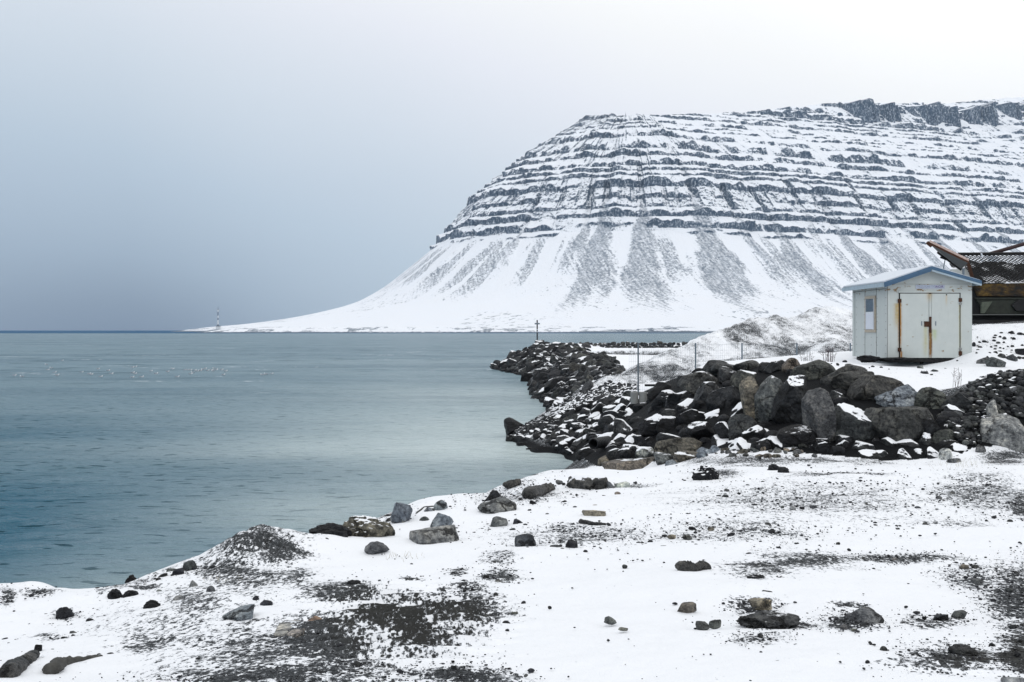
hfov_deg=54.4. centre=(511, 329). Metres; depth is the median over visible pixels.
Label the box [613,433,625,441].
boulder
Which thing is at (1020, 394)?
cobble
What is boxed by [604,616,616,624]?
stone
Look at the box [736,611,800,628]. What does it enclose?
stone
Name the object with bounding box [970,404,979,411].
cobble
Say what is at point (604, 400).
boulder
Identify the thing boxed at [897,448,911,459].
boulder
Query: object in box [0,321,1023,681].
ground
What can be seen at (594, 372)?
armour stone
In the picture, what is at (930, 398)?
boulder
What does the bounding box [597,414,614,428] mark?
boulder
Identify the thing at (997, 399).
cobble
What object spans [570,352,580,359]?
armour stone
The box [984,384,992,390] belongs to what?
cobble
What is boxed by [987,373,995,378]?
cobble
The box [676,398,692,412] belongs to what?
boulder
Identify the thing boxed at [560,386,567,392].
armour stone
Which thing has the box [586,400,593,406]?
boulder
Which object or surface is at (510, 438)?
armour stone
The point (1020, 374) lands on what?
cobble
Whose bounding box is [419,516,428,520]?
stone
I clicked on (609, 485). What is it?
stone
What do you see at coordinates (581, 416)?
boulder
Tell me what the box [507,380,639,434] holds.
bank rubble
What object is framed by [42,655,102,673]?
stone
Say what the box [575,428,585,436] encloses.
boulder
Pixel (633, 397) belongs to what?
concrete footing
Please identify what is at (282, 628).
stone
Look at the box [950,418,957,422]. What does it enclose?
cobble
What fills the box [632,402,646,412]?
boulder
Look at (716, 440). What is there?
boulder
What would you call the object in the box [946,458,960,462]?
stone
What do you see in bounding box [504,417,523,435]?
boulder
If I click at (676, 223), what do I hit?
mountain
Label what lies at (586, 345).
armour stone
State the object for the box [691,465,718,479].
stone
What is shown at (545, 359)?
armour stone
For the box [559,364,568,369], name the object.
armour stone
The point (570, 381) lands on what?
armour stone
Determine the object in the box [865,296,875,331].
window
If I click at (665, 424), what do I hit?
boulder
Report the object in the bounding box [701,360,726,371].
boulder
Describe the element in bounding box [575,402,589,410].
boulder
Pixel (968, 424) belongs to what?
cobble
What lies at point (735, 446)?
boulder
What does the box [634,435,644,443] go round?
boulder
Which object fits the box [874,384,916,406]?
boulder
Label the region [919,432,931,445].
boulder
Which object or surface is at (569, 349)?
armour stone
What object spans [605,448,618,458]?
boulder
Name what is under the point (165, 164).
sky
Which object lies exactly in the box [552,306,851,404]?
snow mound
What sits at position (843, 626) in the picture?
stone
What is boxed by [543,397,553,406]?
armour stone
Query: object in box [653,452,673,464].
boulder
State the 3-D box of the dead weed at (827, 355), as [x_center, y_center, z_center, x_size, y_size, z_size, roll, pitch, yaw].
[9.620,0.721,30.519,0.336,0.607,0.168,0,0,20]
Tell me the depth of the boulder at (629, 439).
26.80 m
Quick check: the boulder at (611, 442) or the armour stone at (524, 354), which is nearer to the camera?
the boulder at (611, 442)
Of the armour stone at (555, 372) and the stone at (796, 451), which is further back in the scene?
the armour stone at (555, 372)
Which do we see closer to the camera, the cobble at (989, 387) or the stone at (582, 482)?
the stone at (582, 482)
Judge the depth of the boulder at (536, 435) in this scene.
42.46 m
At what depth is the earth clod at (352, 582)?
7.85 m
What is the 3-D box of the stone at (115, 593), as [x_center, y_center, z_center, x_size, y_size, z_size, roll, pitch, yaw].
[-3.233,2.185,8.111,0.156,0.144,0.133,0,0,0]
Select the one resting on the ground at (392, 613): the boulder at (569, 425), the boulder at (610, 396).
the boulder at (569, 425)
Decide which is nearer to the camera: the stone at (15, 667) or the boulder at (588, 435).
the stone at (15, 667)
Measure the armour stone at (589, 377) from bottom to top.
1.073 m
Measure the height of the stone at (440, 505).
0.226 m
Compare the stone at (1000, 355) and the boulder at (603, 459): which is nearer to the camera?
the boulder at (603, 459)
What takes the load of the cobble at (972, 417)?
on the ground at (392, 613)
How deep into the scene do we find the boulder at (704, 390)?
27.12 m
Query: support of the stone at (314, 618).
on the ground at (392, 613)
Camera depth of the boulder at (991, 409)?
20.90 m
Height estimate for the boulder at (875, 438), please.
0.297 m
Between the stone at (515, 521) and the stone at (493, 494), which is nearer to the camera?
the stone at (515, 521)
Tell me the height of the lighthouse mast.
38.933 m
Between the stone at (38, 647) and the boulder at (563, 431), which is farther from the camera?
the boulder at (563, 431)
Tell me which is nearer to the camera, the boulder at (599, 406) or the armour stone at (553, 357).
the boulder at (599, 406)
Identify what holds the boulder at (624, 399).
on the ground at (392, 613)
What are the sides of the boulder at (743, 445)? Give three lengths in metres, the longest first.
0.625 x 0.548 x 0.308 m
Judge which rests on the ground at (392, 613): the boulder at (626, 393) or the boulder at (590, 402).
the boulder at (626, 393)
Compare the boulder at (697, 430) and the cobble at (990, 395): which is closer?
the cobble at (990, 395)
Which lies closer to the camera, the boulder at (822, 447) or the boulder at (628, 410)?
the boulder at (822, 447)
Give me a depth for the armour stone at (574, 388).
52.71 m
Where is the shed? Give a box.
[842,265,981,361]
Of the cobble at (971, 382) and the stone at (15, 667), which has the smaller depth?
the stone at (15, 667)
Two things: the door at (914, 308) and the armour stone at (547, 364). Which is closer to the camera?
the door at (914, 308)
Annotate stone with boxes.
[0,650,39,677]
[34,644,41,651]
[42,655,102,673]
[55,607,73,618]
[107,588,121,598]
[143,600,160,608]
[172,568,184,574]
[173,595,184,600]
[183,560,196,570]
[189,580,197,586]
[206,586,214,591]
[222,604,254,620]
[260,600,272,605]
[274,620,299,635]
[287,628,304,637]
[308,616,321,620]
[309,523,351,535]
[343,515,394,536]
[364,541,389,554]
[390,502,412,523]
[409,525,458,543]
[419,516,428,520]
[430,513,453,526]
[433,500,447,509]
[478,497,516,513]
[484,490,500,501]
[490,516,507,526]
[498,359,506,367]
[503,479,520,488]
[506,435,515,441]
[507,358,516,364]
[508,350,515,355]
[513,519,522,523]
[514,534,535,546]
[516,355,529,366]
[518,367,526,374]
[520,351,527,358]
[520,372,532,381]
[522,482,554,498]
[525,424,531,432]
[526,357,534,362]
[526,362,533,369]
[527,380,536,389]
[529,387,537,394]
[530,343,539,348]
[533,387,544,394]
[534,348,542,352]
[534,372,547,381]
[535,340,544,343]
[535,355,542,360]
[537,380,544,387]
[538,367,550,372]
[543,356,549,361]
[543,362,552,367]
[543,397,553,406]
[544,378,558,392]
[547,369,560,378]
[549,342,560,346]
[550,354,557,363]
[551,387,561,397]
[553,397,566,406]
[556,349,565,352]
[556,381,565,386]
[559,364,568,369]
[560,368,568,374]
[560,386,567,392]
[564,379,576,385]
[565,539,577,547]
[566,347,573,352]
[567,475,608,488]
[569,362,579,371]
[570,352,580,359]
[570,385,579,392]
[573,381,581,385]
[574,371,583,377]
[578,365,588,372]
[581,343,590,347]
[582,380,593,391]
[582,510,605,515]
[583,370,589,378]
[585,360,595,365]
[585,374,593,382]
[586,366,598,370]
[590,370,601,375]
[591,361,604,365]
[599,353,610,359]
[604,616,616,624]
[606,482,614,487]
[614,481,629,487]
[618,627,627,630]
[667,534,675,538]
[675,560,711,570]
[677,602,696,612]
[682,534,691,539]
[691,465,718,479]
[695,621,709,629]
[708,619,720,628]
[728,453,736,456]
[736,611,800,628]
[748,598,771,609]
[763,453,771,457]
[773,447,781,452]
[793,449,800,453]
[798,443,807,447]
[840,624,846,629]
[844,607,883,623]
[857,355,879,362]
[880,646,887,650]
[933,614,948,620]
[939,448,951,459]
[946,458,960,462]
[947,644,978,655]
[951,610,966,618]
[959,564,968,568]
[971,578,982,584]
[975,444,985,452]
[976,357,988,363]
[985,357,1005,366]
[998,353,1005,357]
[1001,677,1023,681]
[1006,354,1017,360]
[1015,348,1023,354]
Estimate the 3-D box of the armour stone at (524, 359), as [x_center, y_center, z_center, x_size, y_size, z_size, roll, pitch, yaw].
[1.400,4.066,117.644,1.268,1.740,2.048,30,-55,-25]
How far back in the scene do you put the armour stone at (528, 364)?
109.70 m
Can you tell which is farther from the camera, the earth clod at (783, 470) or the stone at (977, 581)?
the earth clod at (783, 470)
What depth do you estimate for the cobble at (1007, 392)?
21.50 m
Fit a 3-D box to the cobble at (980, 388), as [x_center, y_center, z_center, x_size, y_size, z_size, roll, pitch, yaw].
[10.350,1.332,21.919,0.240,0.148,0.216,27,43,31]
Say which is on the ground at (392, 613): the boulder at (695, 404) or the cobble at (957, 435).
the boulder at (695, 404)
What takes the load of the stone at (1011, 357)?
on the ground at (392, 613)
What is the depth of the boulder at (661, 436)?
24.33 m
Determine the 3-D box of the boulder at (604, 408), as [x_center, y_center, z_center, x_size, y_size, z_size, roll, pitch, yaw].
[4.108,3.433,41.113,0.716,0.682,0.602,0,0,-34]
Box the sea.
[0,330,706,588]
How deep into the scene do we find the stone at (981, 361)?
29.74 m
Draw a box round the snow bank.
[588,348,675,354]
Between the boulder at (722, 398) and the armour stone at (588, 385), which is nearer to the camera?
the boulder at (722, 398)
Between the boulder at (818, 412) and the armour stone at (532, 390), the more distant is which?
the armour stone at (532, 390)
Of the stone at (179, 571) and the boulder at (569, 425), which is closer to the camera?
the stone at (179, 571)
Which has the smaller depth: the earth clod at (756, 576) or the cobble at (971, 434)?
the earth clod at (756, 576)
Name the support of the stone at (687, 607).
on the ground at (392, 613)
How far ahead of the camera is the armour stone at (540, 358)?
112.38 m
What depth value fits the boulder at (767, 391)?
23.34 m
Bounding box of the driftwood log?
[578,519,605,524]
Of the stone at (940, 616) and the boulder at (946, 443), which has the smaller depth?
the stone at (940, 616)
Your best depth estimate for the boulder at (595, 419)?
40.09 m
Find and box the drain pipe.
[588,436,612,448]
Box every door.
[898,294,928,357]
[931,294,961,357]
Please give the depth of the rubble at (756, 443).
30.18 m
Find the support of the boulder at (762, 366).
on the ground at (392, 613)
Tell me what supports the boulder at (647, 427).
on the ground at (392, 613)
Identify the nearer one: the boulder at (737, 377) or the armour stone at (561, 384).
the boulder at (737, 377)
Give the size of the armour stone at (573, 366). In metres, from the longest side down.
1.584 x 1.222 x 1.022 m
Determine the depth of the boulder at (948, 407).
21.33 m
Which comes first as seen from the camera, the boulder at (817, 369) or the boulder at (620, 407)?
the boulder at (817, 369)
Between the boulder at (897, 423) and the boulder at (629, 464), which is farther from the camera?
the boulder at (629, 464)
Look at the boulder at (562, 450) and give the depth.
39.73 m
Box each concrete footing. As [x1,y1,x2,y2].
[630,392,637,403]
[639,392,646,402]
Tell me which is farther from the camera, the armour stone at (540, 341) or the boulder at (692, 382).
the armour stone at (540, 341)
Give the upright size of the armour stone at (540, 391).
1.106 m
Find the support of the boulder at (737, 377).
on the ground at (392, 613)
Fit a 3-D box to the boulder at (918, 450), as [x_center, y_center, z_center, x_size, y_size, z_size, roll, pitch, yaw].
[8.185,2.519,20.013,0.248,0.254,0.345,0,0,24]
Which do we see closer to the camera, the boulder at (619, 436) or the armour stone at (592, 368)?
the boulder at (619, 436)
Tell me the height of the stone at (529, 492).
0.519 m
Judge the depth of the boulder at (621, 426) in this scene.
28.90 m
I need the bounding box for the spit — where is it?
[197,326,578,332]
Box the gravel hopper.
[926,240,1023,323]
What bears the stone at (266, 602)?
on the ground at (392, 613)
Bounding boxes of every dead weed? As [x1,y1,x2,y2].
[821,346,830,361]
[953,367,961,386]
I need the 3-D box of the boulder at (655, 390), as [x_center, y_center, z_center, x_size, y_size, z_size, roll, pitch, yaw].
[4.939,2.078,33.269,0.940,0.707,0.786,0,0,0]
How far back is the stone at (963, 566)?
8.08 m
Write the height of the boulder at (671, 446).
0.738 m
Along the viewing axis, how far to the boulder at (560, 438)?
40.42 m
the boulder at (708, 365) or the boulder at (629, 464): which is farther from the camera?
the boulder at (708, 365)
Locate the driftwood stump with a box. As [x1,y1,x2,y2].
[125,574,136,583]
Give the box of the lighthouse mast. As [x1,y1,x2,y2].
[216,312,220,328]
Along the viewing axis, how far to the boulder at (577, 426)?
40.85 m
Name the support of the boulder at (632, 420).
on the ground at (392, 613)
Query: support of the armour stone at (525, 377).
on the ground at (392, 613)
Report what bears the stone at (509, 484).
on the ground at (392, 613)
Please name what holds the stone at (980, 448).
on the ground at (392, 613)
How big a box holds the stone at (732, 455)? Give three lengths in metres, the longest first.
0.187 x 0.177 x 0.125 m
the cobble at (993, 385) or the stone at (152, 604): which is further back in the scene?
the cobble at (993, 385)
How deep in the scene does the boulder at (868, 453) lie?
20.11 m
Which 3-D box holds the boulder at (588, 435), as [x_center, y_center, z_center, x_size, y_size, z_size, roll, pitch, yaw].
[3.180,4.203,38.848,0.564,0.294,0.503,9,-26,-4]
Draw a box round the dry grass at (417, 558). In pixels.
[204,458,999,582]
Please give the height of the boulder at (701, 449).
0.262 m
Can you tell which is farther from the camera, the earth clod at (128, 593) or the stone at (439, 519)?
the stone at (439, 519)
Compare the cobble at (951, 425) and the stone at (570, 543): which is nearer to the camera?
the stone at (570, 543)
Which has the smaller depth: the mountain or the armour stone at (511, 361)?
the armour stone at (511, 361)
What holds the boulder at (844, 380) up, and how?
on the ground at (392, 613)
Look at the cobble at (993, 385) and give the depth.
21.84 m
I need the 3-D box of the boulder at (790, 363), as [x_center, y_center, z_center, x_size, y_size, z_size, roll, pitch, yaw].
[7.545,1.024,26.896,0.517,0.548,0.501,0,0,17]
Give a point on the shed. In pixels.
(922, 314)
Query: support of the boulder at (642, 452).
on the ground at (392, 613)
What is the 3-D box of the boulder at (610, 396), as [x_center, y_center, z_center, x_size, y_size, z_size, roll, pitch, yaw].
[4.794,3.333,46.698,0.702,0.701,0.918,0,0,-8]
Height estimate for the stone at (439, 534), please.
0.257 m
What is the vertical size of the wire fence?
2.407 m
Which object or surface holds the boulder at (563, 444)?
on the ground at (392, 613)
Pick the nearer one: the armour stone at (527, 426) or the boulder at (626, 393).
the boulder at (626, 393)
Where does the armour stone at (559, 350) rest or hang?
on the ground at (392, 613)
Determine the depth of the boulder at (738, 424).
22.67 m
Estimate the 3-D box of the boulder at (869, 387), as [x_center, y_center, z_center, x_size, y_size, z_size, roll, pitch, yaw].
[8.471,1.509,23.365,1.380,0.901,1.051,0,0,36]
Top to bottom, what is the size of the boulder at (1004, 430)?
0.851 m
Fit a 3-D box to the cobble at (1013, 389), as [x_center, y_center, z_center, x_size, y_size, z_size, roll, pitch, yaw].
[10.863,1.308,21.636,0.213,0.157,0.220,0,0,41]
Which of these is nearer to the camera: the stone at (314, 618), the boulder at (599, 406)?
the stone at (314, 618)
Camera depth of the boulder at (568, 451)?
38.89 m
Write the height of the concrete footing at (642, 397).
0.406 m
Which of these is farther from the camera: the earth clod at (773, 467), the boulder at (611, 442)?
the boulder at (611, 442)
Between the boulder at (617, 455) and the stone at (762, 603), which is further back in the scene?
the boulder at (617, 455)
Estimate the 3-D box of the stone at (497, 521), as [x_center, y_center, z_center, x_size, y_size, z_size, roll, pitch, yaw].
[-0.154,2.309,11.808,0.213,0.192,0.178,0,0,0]
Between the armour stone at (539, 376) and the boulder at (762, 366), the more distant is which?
the armour stone at (539, 376)
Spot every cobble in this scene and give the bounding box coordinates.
[948,423,955,428]
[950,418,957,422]
[954,432,961,439]
[962,434,969,439]
[962,440,968,445]
[964,421,972,428]
[965,431,975,438]
[968,380,977,384]
[968,415,977,420]
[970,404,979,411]
[975,383,984,387]
[976,386,985,391]
[976,400,984,405]
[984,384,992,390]
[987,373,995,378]
[987,378,995,382]
[987,393,996,398]
[989,382,996,388]
[992,396,1004,403]
[1001,372,1009,376]
[1003,389,1012,396]
[1007,379,1015,383]
[1009,386,1016,392]
[1009,404,1018,409]
[1011,409,1019,412]
[1013,400,1022,406]
[1015,371,1023,377]
[1015,386,1023,392]
[1016,380,1023,385]
[1016,392,1023,396]
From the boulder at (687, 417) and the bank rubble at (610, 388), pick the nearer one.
the boulder at (687, 417)
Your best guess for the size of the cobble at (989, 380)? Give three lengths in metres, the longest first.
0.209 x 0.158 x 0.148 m
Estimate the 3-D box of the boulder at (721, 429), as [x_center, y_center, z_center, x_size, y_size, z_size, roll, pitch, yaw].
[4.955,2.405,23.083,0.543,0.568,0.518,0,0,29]
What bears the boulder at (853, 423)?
on the ground at (392, 613)
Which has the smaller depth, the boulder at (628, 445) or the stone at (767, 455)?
the stone at (767, 455)
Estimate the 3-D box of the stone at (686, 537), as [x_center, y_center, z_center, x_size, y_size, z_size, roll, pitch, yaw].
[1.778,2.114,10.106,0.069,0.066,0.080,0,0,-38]
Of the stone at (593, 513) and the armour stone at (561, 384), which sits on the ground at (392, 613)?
the stone at (593, 513)
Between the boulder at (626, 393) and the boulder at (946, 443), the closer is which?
the boulder at (946, 443)
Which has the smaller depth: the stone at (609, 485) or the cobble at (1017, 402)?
the stone at (609, 485)
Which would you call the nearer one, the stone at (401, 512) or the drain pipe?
the stone at (401, 512)
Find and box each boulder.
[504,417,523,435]
[515,435,524,441]
[516,442,524,445]
[533,431,540,440]
[539,423,546,428]
[541,428,548,434]
[544,436,551,443]
[550,431,557,436]
[554,424,565,431]
[556,435,568,443]
[557,440,568,451]
[559,447,568,453]
[560,429,568,435]
[562,413,578,421]
[564,437,575,445]
[564,449,572,455]
[565,420,577,429]
[571,422,585,430]
[571,437,581,445]
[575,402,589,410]
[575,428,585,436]
[575,447,597,460]
[576,414,588,419]
[585,412,599,421]
[585,428,594,433]
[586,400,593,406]
[586,433,595,441]
[590,402,605,413]
[592,414,600,422]
[592,422,599,430]
[594,393,609,401]
[596,397,608,404]
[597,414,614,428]
[598,432,613,436]
[598,455,608,464]
[599,409,617,419]
[601,440,614,449]
[601,457,654,469]
[602,405,615,411]
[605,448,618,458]
[606,445,618,450]
[607,394,616,399]
[608,420,625,431]
[613,403,626,411]
[613,418,631,435]
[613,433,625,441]
[614,447,628,457]
[617,411,626,418]
[619,396,629,403]
[621,444,639,448]
[622,390,641,396]
[622,407,632,419]
[623,434,634,443]
[627,417,641,424]
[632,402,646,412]
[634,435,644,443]
[635,447,653,457]
[638,413,661,436]
[641,437,652,446]
[647,381,671,400]
[651,390,674,410]
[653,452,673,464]
[654,437,702,454]
[656,416,675,432]
[656,433,680,441]
[661,409,676,415]
[664,391,686,407]
[665,459,677,465]
[673,450,697,462]
[674,409,704,427]
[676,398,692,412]
[678,371,717,394]
[686,400,705,410]
[686,421,714,439]
[690,368,701,373]
[693,382,719,400]
[696,447,708,452]
[696,452,707,457]
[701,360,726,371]
[703,409,719,420]
[706,386,740,409]
[708,445,719,453]
[709,361,733,375]
[711,434,728,445]
[713,421,728,438]
[717,366,735,383]
[728,414,757,440]
[728,437,746,450]
[730,370,756,389]
[730,402,743,416]
[733,360,758,371]
[736,442,750,449]
[739,376,758,418]
[741,425,766,441]
[754,376,782,421]
[758,362,768,371]
[763,360,784,373]
[765,436,796,449]
[771,375,806,423]
[777,424,817,446]
[781,358,799,372]
[790,359,835,379]
[801,388,835,442]
[807,438,828,445]
[816,441,832,452]
[820,364,866,384]
[830,371,873,389]
[830,390,843,398]
[833,403,874,440]
[835,435,852,443]
[836,440,848,449]
[847,375,903,400]
[852,440,875,449]
[858,449,881,456]
[864,406,933,440]
[872,436,878,441]
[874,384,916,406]
[876,450,887,456]
[879,437,895,446]
[895,439,919,446]
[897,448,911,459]
[914,387,945,408]
[914,448,921,454]
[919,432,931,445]
[921,419,939,436]
[925,447,938,458]
[932,429,954,442]
[935,440,957,447]
[940,391,973,408]
[943,404,966,415]
[943,423,962,428]
[950,443,968,451]
[951,450,959,456]
[980,414,1023,451]
[986,400,997,416]
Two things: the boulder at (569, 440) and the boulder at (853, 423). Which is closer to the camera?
the boulder at (853, 423)
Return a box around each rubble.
[491,341,1021,457]
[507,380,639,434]
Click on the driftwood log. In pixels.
(582, 521)
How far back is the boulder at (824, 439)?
20.81 m
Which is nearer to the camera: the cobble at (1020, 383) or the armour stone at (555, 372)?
the cobble at (1020, 383)
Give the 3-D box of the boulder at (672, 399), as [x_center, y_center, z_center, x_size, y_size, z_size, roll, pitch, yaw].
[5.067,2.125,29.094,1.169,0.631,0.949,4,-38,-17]
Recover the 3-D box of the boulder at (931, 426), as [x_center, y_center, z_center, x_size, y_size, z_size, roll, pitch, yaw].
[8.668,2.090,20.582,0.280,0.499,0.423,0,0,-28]
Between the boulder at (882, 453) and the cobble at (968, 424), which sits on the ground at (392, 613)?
the boulder at (882, 453)
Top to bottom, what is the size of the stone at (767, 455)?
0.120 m
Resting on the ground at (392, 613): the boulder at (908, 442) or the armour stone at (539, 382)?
the boulder at (908, 442)
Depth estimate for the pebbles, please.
7.16 m
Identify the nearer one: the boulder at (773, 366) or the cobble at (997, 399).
the cobble at (997, 399)
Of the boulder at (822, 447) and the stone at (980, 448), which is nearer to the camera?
the stone at (980, 448)
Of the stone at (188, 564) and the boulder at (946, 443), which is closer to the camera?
the stone at (188, 564)
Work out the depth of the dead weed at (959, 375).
24.57 m
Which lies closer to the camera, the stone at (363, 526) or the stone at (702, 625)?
the stone at (702, 625)
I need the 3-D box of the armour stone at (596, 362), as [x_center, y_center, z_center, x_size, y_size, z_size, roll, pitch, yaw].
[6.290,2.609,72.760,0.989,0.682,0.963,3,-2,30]
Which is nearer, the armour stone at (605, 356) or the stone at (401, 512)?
the stone at (401, 512)
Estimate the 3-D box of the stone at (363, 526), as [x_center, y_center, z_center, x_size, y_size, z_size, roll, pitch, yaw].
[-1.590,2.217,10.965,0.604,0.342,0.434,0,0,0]
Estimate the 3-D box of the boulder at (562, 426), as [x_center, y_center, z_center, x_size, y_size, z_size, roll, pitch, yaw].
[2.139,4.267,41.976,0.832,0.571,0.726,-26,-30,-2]
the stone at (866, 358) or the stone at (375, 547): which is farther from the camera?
the stone at (866, 358)
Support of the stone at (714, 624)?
on the ground at (392, 613)
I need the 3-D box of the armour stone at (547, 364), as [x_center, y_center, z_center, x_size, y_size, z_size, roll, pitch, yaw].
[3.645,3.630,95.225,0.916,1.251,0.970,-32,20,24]
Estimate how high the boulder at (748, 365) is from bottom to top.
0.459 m
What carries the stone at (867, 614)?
on the ground at (392, 613)
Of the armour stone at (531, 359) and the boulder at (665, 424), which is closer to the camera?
the boulder at (665, 424)
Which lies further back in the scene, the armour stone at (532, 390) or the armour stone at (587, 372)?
the armour stone at (532, 390)
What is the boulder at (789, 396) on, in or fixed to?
on the ground at (392, 613)
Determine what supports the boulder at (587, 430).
on the ground at (392, 613)
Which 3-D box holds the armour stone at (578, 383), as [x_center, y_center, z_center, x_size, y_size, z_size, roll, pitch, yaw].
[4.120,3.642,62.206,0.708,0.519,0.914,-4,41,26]
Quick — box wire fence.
[629,343,850,393]
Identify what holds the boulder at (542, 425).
on the boulder
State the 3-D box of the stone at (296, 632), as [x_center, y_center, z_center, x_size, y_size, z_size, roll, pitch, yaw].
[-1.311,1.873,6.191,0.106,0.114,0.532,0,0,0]
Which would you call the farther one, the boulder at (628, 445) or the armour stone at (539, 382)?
the armour stone at (539, 382)
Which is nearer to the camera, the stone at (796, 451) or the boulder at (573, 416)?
the stone at (796, 451)
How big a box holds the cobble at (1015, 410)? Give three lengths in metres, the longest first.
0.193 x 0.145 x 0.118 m
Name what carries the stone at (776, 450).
on the ground at (392, 613)
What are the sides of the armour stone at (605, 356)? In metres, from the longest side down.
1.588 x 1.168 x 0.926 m
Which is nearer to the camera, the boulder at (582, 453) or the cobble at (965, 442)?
the cobble at (965, 442)
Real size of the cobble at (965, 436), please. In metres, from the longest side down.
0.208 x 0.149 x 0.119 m
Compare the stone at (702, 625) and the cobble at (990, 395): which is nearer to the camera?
the stone at (702, 625)
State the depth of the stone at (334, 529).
10.70 m
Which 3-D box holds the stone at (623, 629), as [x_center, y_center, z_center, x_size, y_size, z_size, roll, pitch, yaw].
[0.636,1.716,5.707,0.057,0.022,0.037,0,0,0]
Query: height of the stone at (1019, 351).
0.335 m
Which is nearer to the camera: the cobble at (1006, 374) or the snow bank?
the cobble at (1006, 374)
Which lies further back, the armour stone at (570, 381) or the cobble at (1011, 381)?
the armour stone at (570, 381)
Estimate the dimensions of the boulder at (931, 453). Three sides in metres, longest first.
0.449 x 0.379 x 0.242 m
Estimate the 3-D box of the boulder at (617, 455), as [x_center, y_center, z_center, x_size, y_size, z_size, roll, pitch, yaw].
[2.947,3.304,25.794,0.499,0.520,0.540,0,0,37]
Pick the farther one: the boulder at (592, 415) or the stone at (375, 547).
the boulder at (592, 415)
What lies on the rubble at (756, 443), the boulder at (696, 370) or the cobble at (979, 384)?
the cobble at (979, 384)
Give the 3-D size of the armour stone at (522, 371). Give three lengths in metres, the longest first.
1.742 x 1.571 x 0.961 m
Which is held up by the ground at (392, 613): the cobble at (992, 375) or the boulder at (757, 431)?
the boulder at (757, 431)
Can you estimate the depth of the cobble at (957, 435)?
20.27 m
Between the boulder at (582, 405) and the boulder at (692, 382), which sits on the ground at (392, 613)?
the boulder at (692, 382)
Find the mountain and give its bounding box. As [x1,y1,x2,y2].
[172,97,1023,332]
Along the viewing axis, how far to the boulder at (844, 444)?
20.45 m
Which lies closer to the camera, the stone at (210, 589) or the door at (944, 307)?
the stone at (210, 589)
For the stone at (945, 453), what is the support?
on the ground at (392, 613)
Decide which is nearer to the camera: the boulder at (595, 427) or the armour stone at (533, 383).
the boulder at (595, 427)
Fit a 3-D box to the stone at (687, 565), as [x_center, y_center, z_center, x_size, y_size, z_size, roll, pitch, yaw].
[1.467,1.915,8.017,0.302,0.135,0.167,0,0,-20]
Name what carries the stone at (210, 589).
on the ground at (392, 613)
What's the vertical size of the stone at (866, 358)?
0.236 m
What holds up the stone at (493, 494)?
on the ground at (392, 613)
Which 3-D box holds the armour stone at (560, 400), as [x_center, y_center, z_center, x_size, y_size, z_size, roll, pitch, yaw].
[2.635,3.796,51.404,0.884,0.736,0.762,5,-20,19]
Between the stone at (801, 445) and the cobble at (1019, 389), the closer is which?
the stone at (801, 445)
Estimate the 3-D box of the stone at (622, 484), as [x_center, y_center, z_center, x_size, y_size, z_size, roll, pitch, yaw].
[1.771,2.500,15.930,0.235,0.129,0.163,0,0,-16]
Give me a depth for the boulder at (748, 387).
23.73 m
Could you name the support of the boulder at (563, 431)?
on the ground at (392, 613)
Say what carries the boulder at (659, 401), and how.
on the ground at (392, 613)
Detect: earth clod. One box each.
[121,590,138,597]
[346,580,361,584]
[747,574,764,578]
[767,464,778,469]
[778,467,788,472]
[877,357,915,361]
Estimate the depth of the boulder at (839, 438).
20.86 m
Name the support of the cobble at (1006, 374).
on the rubble at (756, 443)
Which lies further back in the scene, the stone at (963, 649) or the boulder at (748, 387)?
the boulder at (748, 387)
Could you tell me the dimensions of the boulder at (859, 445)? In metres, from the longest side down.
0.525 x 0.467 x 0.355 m
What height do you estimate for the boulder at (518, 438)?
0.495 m
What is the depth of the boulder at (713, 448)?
22.08 m
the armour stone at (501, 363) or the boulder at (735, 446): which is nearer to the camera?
the boulder at (735, 446)
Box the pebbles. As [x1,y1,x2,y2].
[0,463,1023,681]
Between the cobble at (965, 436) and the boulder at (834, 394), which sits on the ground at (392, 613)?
the boulder at (834, 394)
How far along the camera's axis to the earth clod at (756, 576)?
7.51 m
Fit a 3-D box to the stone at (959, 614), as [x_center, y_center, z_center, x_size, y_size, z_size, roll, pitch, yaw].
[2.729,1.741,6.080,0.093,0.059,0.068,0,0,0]
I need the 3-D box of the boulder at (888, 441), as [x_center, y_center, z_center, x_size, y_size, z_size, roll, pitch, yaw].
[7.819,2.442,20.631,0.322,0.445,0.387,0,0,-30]
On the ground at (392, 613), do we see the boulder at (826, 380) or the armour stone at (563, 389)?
the boulder at (826, 380)
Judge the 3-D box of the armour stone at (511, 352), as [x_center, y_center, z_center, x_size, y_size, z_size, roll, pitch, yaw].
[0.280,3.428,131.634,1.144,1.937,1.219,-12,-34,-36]
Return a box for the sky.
[0,0,1023,329]
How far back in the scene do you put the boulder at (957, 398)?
21.54 m
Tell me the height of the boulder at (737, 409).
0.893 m
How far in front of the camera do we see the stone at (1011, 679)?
4.43 m

